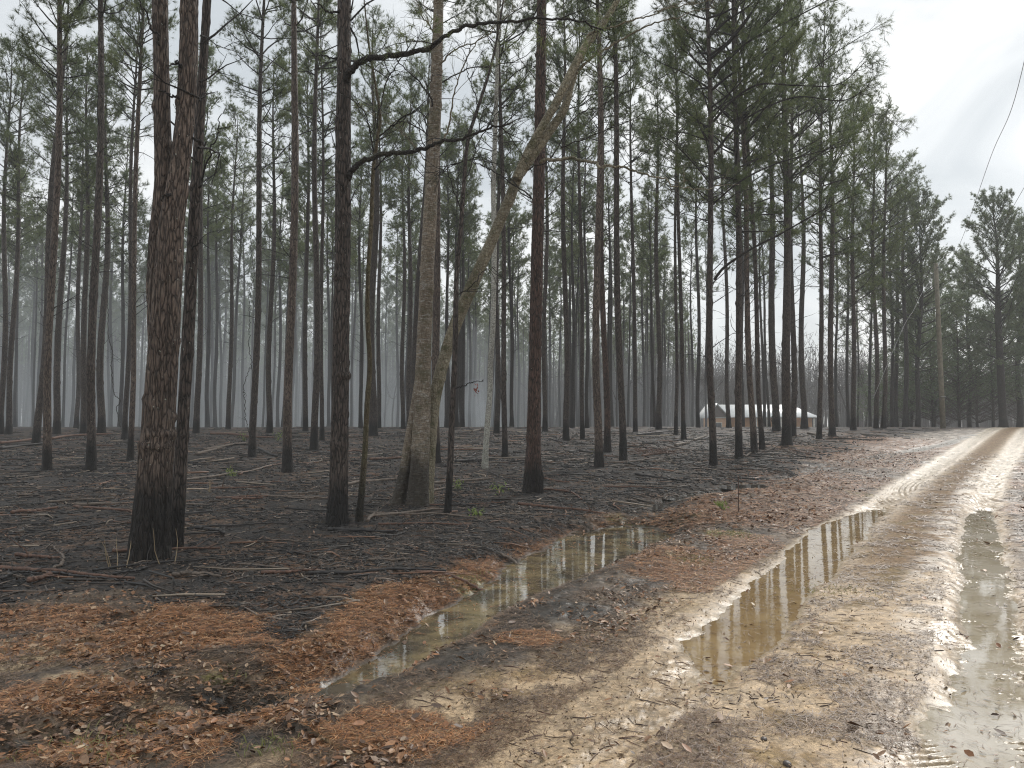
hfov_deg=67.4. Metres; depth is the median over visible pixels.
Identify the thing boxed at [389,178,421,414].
pine tree
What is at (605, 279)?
pine tree
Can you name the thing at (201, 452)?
fallen branch
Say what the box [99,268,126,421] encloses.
pine tree
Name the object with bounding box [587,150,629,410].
pine tree
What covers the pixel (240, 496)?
fallen branch
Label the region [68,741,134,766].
grass tuft
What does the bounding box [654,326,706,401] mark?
bare tree
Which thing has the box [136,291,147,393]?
pine tree
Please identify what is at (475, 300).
pine tree
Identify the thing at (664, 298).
pine tree
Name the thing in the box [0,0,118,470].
pine tree
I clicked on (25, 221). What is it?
pine tree
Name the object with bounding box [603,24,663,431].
pine tree
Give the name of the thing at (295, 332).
pine tree
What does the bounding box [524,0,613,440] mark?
pine tree
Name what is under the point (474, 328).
pine tree
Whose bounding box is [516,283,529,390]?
pine tree
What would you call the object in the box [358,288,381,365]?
pine tree
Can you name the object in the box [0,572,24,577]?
fallen branch
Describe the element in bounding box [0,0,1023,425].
sky
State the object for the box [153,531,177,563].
dry stems
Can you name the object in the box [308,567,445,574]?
fallen branch
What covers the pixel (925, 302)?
pine tree
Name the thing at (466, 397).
pine tree
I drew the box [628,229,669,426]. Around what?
pine tree
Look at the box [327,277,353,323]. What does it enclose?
pine tree
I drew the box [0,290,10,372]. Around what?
pine tree
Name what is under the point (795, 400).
vine
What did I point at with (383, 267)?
pine tree
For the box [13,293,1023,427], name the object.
distant woods
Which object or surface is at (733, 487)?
water hollow
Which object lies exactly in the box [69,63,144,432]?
pine tree
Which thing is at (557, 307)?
pine tree
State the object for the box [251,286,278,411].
pine tree
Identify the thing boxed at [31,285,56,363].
pine tree
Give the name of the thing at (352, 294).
pine tree
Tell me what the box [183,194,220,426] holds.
pine tree
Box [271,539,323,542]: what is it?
fallen branch
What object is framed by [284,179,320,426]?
pine tree
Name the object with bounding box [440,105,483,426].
pine tree
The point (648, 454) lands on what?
fallen branch
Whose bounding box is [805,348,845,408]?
bare tree
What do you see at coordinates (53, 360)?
pine tree
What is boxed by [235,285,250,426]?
pine tree
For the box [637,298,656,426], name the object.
pine tree
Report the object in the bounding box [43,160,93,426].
pine tree
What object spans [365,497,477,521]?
fallen branch
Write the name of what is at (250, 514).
char fragments
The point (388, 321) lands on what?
pine tree
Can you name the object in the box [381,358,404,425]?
bare tree
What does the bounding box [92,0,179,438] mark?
pine tree
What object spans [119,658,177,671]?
fallen branch
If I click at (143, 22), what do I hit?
pine tree
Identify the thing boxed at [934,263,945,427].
utility pole
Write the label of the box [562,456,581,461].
fallen branch
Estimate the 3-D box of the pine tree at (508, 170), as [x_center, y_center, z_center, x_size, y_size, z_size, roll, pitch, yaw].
[-0.790,-8.237,42.645,3.856,22.704,3.673,3,-4,-42]
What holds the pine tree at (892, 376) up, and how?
on the ground
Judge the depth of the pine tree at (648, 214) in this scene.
56.53 m
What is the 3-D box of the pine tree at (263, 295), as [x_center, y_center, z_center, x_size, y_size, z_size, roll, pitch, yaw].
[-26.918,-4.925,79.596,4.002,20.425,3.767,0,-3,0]
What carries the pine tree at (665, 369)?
on the ground
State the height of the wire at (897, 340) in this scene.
8.157 m
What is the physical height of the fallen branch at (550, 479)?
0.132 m
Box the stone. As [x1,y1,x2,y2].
[783,760,791,767]
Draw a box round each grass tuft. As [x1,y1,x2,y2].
[0,738,75,761]
[51,716,130,746]
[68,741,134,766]
[111,721,156,737]
[203,663,243,680]
[232,727,302,760]
[673,554,714,563]
[709,528,751,537]
[775,581,866,600]
[812,583,892,603]
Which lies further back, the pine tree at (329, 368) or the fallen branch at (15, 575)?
the pine tree at (329, 368)
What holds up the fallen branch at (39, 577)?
on the ground
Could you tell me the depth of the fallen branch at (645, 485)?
18.36 m
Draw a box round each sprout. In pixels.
[225,466,238,476]
[453,479,463,488]
[468,506,483,516]
[489,482,508,495]
[713,500,728,509]
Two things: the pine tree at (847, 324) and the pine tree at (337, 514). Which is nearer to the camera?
the pine tree at (337, 514)
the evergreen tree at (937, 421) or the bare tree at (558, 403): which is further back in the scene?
the bare tree at (558, 403)
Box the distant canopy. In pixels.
[0,278,703,384]
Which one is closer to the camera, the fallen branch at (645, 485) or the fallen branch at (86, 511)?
the fallen branch at (86, 511)
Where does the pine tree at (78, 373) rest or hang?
on the ground
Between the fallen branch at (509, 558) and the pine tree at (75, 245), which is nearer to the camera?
the fallen branch at (509, 558)
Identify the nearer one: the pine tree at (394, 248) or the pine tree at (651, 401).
the pine tree at (651, 401)
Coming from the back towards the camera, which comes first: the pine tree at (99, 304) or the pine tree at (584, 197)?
the pine tree at (99, 304)
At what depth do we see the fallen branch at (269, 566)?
8.60 m
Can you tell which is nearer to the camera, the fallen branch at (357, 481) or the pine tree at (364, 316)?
the fallen branch at (357, 481)
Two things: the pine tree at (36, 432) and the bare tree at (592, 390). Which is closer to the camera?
the pine tree at (36, 432)
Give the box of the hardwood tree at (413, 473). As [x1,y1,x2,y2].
[351,0,564,506]
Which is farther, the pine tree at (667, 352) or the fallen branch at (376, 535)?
the pine tree at (667, 352)
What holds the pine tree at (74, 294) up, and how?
on the ground
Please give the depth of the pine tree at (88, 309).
90.01 m
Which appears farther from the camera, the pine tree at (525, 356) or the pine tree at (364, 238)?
the pine tree at (525, 356)
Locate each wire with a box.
[873,279,932,397]
[941,63,1023,264]
[970,188,1023,300]
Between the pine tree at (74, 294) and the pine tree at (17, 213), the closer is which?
the pine tree at (17, 213)
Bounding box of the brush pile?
[627,445,684,454]
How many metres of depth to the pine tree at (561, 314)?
84.08 m
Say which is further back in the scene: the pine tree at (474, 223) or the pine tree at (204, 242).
the pine tree at (204, 242)
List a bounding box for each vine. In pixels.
[107,299,121,429]
[237,215,254,454]
[784,369,797,435]
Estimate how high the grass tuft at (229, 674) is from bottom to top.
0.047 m
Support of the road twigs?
on the ground
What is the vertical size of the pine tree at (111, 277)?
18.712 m
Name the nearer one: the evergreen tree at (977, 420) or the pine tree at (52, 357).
the evergreen tree at (977, 420)
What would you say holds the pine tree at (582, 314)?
on the ground
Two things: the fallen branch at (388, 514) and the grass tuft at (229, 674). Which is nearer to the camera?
the grass tuft at (229, 674)
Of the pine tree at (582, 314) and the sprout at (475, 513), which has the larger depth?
the pine tree at (582, 314)
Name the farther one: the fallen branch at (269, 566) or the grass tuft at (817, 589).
the fallen branch at (269, 566)
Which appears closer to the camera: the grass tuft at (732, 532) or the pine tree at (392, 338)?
the grass tuft at (732, 532)
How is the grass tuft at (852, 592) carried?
on the ground
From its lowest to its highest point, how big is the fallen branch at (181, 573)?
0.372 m
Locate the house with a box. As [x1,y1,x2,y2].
[700,403,816,426]
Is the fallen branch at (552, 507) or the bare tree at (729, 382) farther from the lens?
the bare tree at (729, 382)
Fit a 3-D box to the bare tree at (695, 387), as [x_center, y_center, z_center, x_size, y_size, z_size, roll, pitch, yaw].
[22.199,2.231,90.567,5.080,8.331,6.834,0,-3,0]
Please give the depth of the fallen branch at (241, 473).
23.13 m
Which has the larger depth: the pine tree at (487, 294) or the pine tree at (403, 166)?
the pine tree at (487, 294)
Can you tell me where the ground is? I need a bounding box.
[0,426,1023,767]
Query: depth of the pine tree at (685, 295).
100.68 m
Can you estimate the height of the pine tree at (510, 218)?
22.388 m
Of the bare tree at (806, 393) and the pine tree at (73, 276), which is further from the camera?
the bare tree at (806, 393)
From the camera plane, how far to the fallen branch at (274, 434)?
40.24 m
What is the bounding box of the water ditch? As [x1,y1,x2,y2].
[326,527,670,687]
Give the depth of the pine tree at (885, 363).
49.87 m
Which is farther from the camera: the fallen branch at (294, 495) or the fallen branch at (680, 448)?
the fallen branch at (680, 448)
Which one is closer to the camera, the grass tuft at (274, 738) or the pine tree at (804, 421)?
the grass tuft at (274, 738)
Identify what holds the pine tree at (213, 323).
on the ground
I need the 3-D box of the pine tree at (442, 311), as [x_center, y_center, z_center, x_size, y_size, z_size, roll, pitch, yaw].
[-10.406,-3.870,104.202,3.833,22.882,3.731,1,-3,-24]
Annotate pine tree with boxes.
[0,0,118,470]
[0,33,53,433]
[0,47,49,434]
[0,151,45,426]
[0,166,45,426]
[0,222,26,426]
[0,244,12,368]
[0,268,30,374]
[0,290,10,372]
[0,310,25,348]
[7,237,33,400]
[10,0,97,442]
[12,205,57,426]
[14,309,31,423]
[19,276,40,426]
[19,284,43,426]
[20,187,60,426]
[21,41,112,433]
[21,202,60,399]
[27,253,63,426]
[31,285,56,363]
[38,210,82,377]
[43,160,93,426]
[43,273,73,397]
[46,30,125,432]
[51,275,71,415]
[52,296,67,426]
[56,109,111,428]
[59,0,138,471]
[60,317,72,394]
[64,202,102,426]
[66,238,100,420]
[67,174,104,426]
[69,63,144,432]
[80,260,118,426]
[80,262,107,337]
[82,0,179,460]
[87,273,119,404]
[87,299,113,355]
[90,194,127,426]
[90,226,127,426]
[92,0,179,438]
[94,124,151,426]
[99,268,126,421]
[112,191,148,410]
[112,271,142,379]
[112,282,138,370]
[113,320,120,358]
[114,0,263,562]
[129,299,146,402]
[136,261,146,426]
[136,264,147,422]
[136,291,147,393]
[140,200,185,301]
[171,0,233,547]
[175,34,236,432]
[181,227,187,296]
[181,251,197,319]
[181,278,204,411]
[183,167,218,366]
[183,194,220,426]
[186,132,239,426]
[187,140,242,426]
[195,291,218,426]
[195,323,210,426]
[196,244,226,409]
[196,266,220,426]
[197,212,228,372]
[203,96,269,428]
[203,199,233,426]
[203,210,240,426]
[204,293,229,374]
[210,0,309,457]
[213,152,255,426]
[217,0,354,472]
[218,244,241,388]
[222,294,245,426]
[228,189,264,426]
[233,45,310,432]
[234,239,266,420]
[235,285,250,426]
[237,298,253,384]
[245,285,267,426]
[250,242,278,426]
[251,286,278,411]
[251,312,276,378]
[252,204,288,426]
[262,155,300,426]
[262,227,288,415]
[262,295,285,426]
[269,171,312,426]
[272,0,365,440]
[273,0,373,449]
[275,39,334,430]
[281,228,312,426]
[281,233,312,426]
[282,310,308,377]
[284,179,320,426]
[294,257,312,425]
[294,316,300,417]
[298,0,638,526]
[298,236,326,393]
[304,168,355,426]
[307,258,330,378]
[309,175,356,405]
[313,211,334,322]
[323,279,333,417]
[323,286,333,426]
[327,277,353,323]
[349,125,376,427]
[349,202,368,426]
[349,335,358,424]
[350,3,409,435]
[350,249,364,422]
[350,254,365,395]
[351,81,406,428]
[351,192,386,379]
[355,311,366,365]
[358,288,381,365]
[363,294,380,369]
[375,291,400,412]
[376,245,401,426]
[376,316,391,426]
[378,108,422,428]
[381,56,429,426]
[381,214,413,426]
[384,266,407,426]
[384,310,405,398]
[386,0,486,462]
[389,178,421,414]
[395,37,459,410]
[398,225,419,316]
[398,265,416,318]
[418,137,473,427]
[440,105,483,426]
[440,120,485,426]
[440,161,481,426]
[440,182,468,426]
[440,278,444,345]
[440,301,452,382]
[445,0,550,456]
[449,231,482,415]
[453,209,480,426]
[453,246,483,426]
[457,38,529,432]
[459,243,488,426]
[465,252,489,426]
[465,276,487,410]
[465,302,486,399]
[471,212,514,385]
[471,311,487,426]
[477,202,511,426]
[477,301,500,409]
[478,205,516,426]
[481,304,489,356]
[484,121,530,426]
[489,195,529,426]
[495,0,590,493]
[499,263,529,426]
[500,308,509,426]
[506,226,530,426]
[506,303,524,426]
[512,64,586,431]
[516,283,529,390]
[516,313,527,412]
[522,302,541,357]
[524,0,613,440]
[528,219,560,426]
[542,244,562,426]
[543,266,563,426]
[546,0,622,438]
[547,246,571,426]
[548,119,596,427]
[549,177,586,426]
[549,184,593,344]
[551,105,613,427]
[557,0,648,451]
[558,164,595,421]
[558,251,592,426]
[559,0,657,460]
[568,257,592,426]
[569,0,637,467]
[571,317,591,350]
[577,238,593,426]
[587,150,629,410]
[587,175,629,426]
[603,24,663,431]
[604,234,630,420]
[606,284,628,426]
[612,332,626,366]
[613,265,632,378]
[620,200,651,426]
[622,283,643,365]
[623,209,659,426]
[627,0,891,465]
[627,46,687,429]
[627,185,670,426]
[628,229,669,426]
[628,259,661,392]
[629,176,669,426]
[632,29,707,434]
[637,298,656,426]
[644,0,713,439]
[647,236,677,426]
[652,236,678,426]
[656,291,679,426]
[665,265,689,408]
[667,0,816,458]
[667,105,720,427]
[671,301,689,396]
[672,218,713,426]
[680,0,823,452]
[685,221,719,426]
[697,88,755,427]
[701,0,828,449]
[718,188,762,426]
[739,43,807,431]
[741,0,902,445]
[743,193,778,426]
[749,195,783,426]
[750,0,824,437]
[767,92,840,428]
[774,0,879,438]
[793,19,916,435]
[809,198,862,426]
[816,78,893,429]
[823,169,881,426]
[840,88,924,427]
[840,240,876,426]
[850,197,895,426]
[860,92,938,427]
[864,164,919,426]
[875,150,946,426]
[876,178,925,426]
[876,179,983,426]
[894,240,935,426]
[900,244,979,426]
[929,242,1017,426]
[939,186,1023,427]
[957,209,1023,426]
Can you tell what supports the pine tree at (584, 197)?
on the ground
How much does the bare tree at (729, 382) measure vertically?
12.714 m
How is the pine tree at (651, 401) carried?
on the ground
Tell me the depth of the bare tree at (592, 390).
89.73 m
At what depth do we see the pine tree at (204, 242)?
65.67 m
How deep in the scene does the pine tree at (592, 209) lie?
54.37 m
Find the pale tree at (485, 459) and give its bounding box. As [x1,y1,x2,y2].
[464,0,556,468]
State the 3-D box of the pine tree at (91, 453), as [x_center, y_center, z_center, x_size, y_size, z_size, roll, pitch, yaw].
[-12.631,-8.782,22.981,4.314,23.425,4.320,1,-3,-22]
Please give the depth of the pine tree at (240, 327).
98.85 m
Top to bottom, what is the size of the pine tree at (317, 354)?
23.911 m
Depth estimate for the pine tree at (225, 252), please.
63.97 m
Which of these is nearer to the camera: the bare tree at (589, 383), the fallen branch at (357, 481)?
the fallen branch at (357, 481)
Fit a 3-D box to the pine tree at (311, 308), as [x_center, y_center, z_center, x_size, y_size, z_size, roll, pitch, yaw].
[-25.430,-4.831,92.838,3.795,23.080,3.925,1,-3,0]
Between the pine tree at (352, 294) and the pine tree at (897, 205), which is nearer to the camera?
the pine tree at (897, 205)
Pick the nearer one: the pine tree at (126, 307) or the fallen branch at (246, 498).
the fallen branch at (246, 498)
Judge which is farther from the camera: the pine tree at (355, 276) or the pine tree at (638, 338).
the pine tree at (638, 338)
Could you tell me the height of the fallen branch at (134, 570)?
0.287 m
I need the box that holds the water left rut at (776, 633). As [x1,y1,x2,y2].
[680,510,885,684]
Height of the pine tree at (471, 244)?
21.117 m
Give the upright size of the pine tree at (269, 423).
21.969 m
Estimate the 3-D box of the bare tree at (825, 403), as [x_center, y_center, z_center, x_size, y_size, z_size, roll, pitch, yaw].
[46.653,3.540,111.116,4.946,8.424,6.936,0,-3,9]
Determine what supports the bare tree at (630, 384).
on the ground
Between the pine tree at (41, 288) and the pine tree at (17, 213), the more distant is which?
the pine tree at (41, 288)
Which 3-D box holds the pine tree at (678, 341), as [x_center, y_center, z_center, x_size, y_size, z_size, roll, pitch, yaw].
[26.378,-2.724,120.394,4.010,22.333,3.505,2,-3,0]
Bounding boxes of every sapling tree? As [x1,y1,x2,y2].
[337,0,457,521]
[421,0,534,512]
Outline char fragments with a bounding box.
[0,431,898,648]
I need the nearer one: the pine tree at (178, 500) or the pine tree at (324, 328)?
the pine tree at (178, 500)
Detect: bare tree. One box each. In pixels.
[380,313,405,426]
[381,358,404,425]
[439,393,444,426]
[468,336,486,426]
[514,359,562,393]
[553,361,563,426]
[554,320,602,426]
[561,377,612,406]
[591,307,671,426]
[600,330,648,426]
[625,355,674,426]
[626,356,684,398]
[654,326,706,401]
[680,374,707,409]
[686,359,729,405]
[714,359,753,404]
[797,373,815,408]
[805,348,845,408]
[806,363,841,426]
[811,367,860,424]
[814,383,849,426]
[837,351,873,426]
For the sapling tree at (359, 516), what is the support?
on the ground
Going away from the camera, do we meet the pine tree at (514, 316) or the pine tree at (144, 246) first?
the pine tree at (144, 246)
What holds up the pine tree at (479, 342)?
on the ground
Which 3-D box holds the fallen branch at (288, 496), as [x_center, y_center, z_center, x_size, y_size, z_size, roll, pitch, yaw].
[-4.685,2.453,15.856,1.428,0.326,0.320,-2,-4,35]
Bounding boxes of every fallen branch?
[0,436,42,443]
[0,443,42,449]
[0,556,53,579]
[0,562,134,580]
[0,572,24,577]
[4,533,64,558]
[10,505,58,513]
[26,571,59,582]
[45,565,130,580]
[47,535,65,567]
[51,518,130,531]
[52,433,111,439]
[60,503,112,512]
[73,500,131,512]
[74,499,122,505]
[92,552,205,570]
[112,536,220,551]
[112,546,150,574]
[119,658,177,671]
[141,651,174,679]
[171,570,220,576]
[186,503,208,504]
[187,463,273,479]
[187,522,287,528]
[194,525,229,533]
[195,447,221,454]
[203,442,245,449]
[210,432,273,437]
[211,477,265,488]
[216,495,267,498]
[232,494,262,499]
[234,563,319,570]
[238,460,295,474]
[258,447,277,456]
[261,493,313,498]
[261,562,324,573]
[266,431,310,435]
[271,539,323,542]
[285,490,326,498]
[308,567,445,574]
[327,523,401,532]
[330,527,354,533]
[348,471,397,485]
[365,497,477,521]
[366,508,443,517]
[368,548,411,560]
[369,454,400,459]
[374,531,404,536]
[378,518,470,524]
[415,569,541,589]
[434,477,493,483]
[454,458,481,461]
[488,471,509,478]
[498,552,597,575]
[518,502,601,513]
[544,477,569,482]
[544,485,581,499]
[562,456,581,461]
[568,449,593,452]
[604,486,662,487]
[606,484,679,486]
[613,457,658,463]
[628,461,643,467]
[635,473,681,480]
[636,431,670,434]
[641,452,666,455]
[667,444,697,450]
[674,442,689,445]
[744,446,776,456]
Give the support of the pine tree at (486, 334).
on the ground
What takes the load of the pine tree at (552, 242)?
on the ground
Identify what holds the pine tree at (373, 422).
on the ground
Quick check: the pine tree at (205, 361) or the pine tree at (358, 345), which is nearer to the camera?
the pine tree at (205, 361)
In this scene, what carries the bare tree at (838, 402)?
on the ground
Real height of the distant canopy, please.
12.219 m
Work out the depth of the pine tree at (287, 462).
22.50 m
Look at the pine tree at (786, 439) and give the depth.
33.59 m
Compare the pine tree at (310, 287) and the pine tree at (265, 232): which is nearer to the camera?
the pine tree at (265, 232)
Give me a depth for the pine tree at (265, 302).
84.01 m
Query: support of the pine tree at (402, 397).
on the ground
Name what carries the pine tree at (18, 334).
on the ground
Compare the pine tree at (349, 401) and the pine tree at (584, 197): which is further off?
the pine tree at (349, 401)
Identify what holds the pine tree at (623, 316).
on the ground
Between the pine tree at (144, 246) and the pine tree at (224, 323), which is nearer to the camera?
the pine tree at (144, 246)
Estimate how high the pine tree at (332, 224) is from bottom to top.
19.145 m
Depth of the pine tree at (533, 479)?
17.42 m
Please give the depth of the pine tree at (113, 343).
116.47 m
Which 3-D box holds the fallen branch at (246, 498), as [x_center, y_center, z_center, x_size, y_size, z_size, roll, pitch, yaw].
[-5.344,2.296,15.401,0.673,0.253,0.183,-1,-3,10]
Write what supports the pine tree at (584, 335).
on the ground
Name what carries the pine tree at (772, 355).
on the ground
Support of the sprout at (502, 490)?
on the ground
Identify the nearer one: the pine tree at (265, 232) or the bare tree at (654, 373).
the pine tree at (265, 232)
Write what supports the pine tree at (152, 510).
on the ground
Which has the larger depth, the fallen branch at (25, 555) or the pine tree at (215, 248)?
the pine tree at (215, 248)
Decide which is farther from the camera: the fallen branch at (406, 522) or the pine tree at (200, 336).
the pine tree at (200, 336)
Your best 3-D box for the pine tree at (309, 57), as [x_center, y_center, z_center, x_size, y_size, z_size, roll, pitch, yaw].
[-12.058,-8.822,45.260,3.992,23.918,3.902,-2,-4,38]
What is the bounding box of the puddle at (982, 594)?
[918,510,1023,767]
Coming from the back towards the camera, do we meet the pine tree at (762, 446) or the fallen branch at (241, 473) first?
the pine tree at (762, 446)
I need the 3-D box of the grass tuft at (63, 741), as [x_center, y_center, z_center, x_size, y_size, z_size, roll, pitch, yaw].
[-2.202,1.833,4.016,0.382,0.091,0.444,3,-4,-40]
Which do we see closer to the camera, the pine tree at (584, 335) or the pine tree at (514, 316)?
the pine tree at (514, 316)
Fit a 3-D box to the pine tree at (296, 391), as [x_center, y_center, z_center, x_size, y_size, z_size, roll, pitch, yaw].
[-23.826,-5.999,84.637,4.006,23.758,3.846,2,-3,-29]
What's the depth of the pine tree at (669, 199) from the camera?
40.94 m
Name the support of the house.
on the ground
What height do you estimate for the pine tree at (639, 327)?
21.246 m
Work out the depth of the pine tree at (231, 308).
49.97 m
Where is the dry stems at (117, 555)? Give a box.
[102,540,130,568]
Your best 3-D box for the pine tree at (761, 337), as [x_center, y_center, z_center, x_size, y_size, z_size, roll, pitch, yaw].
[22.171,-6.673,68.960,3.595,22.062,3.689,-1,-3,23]
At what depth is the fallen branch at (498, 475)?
21.18 m
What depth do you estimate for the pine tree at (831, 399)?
40.13 m
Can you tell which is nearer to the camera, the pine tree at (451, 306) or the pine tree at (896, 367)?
the pine tree at (896, 367)
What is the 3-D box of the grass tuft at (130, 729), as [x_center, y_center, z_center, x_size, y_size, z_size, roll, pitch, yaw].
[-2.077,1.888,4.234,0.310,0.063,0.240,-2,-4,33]
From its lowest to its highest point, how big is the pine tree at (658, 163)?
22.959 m
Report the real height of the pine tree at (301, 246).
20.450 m
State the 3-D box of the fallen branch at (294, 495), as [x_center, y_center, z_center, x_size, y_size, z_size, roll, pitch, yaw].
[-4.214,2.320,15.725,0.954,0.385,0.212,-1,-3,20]
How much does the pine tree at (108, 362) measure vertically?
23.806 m
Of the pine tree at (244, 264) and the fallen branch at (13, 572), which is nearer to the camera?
the fallen branch at (13, 572)
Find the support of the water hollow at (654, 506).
on the ground
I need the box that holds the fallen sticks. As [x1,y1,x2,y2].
[0,428,914,612]
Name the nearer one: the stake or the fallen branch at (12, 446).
the stake
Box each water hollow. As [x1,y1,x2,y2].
[314,683,356,697]
[636,502,667,511]
[663,495,696,500]
[721,484,805,491]
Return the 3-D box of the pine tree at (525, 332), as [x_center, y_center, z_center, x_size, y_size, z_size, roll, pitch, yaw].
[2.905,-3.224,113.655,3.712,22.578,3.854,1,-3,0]
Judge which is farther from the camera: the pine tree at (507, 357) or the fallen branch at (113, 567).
the pine tree at (507, 357)
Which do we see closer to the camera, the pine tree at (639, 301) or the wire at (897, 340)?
the wire at (897, 340)
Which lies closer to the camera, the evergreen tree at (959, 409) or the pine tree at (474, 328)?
the evergreen tree at (959, 409)
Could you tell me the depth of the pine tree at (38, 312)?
79.02 m
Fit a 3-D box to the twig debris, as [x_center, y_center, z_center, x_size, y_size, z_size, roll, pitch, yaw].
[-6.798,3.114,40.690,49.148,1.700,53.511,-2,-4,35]
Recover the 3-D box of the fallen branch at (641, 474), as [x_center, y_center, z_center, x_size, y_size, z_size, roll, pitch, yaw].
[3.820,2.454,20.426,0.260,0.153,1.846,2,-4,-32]
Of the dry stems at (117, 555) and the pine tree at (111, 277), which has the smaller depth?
the dry stems at (117, 555)
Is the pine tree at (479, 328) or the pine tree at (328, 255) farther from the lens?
the pine tree at (479, 328)
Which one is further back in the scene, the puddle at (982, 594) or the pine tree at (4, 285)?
the pine tree at (4, 285)
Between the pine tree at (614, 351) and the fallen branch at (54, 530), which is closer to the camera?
the fallen branch at (54, 530)
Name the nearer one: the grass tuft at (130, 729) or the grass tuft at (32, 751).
the grass tuft at (32, 751)
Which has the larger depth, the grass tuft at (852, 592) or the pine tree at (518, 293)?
the pine tree at (518, 293)
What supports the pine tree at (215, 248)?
on the ground
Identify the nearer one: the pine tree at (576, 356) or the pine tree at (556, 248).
the pine tree at (556, 248)
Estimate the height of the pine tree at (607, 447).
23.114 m
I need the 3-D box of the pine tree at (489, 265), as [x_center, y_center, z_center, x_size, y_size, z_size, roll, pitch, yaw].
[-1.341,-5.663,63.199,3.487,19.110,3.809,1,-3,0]
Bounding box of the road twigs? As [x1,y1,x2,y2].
[303,499,1023,767]
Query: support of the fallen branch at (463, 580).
on the ground
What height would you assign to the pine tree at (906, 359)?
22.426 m
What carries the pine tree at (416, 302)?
on the ground
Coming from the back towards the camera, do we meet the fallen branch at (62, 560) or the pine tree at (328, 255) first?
the pine tree at (328, 255)
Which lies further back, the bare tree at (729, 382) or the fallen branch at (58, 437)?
the bare tree at (729, 382)
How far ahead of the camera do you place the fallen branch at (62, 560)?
9.18 m
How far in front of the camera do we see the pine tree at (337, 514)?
12.38 m
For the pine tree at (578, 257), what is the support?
on the ground
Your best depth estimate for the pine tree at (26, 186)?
64.34 m
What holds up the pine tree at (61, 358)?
on the ground
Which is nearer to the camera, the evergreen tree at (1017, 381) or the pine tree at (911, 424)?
the evergreen tree at (1017, 381)
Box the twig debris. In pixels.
[0,426,965,640]
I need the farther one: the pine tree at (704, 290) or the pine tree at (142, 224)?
the pine tree at (704, 290)
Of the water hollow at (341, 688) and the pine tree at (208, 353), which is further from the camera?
the pine tree at (208, 353)
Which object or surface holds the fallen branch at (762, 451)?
on the ground
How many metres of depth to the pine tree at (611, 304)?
66.49 m
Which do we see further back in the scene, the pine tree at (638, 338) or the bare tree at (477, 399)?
the pine tree at (638, 338)
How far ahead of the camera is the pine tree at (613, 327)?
112.35 m
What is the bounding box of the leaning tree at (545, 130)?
[411,0,757,503]
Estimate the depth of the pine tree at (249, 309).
104.06 m
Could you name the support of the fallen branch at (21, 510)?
on the ground
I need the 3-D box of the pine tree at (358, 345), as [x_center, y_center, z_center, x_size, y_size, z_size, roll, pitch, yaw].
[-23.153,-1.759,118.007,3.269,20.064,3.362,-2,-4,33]
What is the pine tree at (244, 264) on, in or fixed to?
on the ground
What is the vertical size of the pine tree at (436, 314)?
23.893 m
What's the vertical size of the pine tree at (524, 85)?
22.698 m
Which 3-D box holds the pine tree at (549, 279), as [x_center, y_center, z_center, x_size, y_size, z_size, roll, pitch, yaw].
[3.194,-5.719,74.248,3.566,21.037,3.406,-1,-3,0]
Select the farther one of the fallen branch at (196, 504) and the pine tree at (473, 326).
the pine tree at (473, 326)
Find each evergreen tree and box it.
[850,353,922,426]
[862,330,948,426]
[888,322,977,426]
[898,284,1023,426]
[900,326,985,425]
[932,324,1022,426]
[945,306,1023,426]
[972,308,1023,421]
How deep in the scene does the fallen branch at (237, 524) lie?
11.94 m
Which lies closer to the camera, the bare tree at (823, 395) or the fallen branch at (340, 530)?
the fallen branch at (340, 530)
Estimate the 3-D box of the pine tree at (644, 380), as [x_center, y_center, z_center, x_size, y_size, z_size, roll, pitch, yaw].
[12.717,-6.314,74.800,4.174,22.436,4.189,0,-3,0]
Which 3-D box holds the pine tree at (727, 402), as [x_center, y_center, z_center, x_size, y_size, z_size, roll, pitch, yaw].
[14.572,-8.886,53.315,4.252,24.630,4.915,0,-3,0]
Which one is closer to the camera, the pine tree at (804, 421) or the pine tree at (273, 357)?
the pine tree at (804, 421)
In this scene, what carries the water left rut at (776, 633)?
on the ground
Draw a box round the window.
[716,422,721,426]
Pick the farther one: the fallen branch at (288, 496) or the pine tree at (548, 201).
the pine tree at (548, 201)
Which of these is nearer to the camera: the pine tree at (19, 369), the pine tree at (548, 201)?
the pine tree at (548, 201)
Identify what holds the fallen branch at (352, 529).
on the ground
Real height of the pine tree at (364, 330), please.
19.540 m
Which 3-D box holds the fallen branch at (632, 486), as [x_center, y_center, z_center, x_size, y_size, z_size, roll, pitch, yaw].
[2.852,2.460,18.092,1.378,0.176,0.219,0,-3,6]
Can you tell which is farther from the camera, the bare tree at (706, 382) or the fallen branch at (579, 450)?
the bare tree at (706, 382)
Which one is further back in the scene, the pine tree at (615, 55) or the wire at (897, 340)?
the wire at (897, 340)
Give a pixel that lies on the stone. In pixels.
(786, 763)
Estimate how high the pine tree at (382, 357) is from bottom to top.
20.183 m
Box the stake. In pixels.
[738,477,738,511]
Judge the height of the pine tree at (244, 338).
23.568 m
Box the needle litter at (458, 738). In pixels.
[0,444,1023,767]
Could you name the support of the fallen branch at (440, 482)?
on the ground
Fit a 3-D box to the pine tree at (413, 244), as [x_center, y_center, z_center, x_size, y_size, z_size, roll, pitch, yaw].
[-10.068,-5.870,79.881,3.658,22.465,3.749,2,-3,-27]
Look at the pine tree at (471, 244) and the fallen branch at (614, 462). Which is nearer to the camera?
the fallen branch at (614, 462)
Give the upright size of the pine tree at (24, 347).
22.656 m
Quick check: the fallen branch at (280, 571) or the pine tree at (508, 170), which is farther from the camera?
the pine tree at (508, 170)

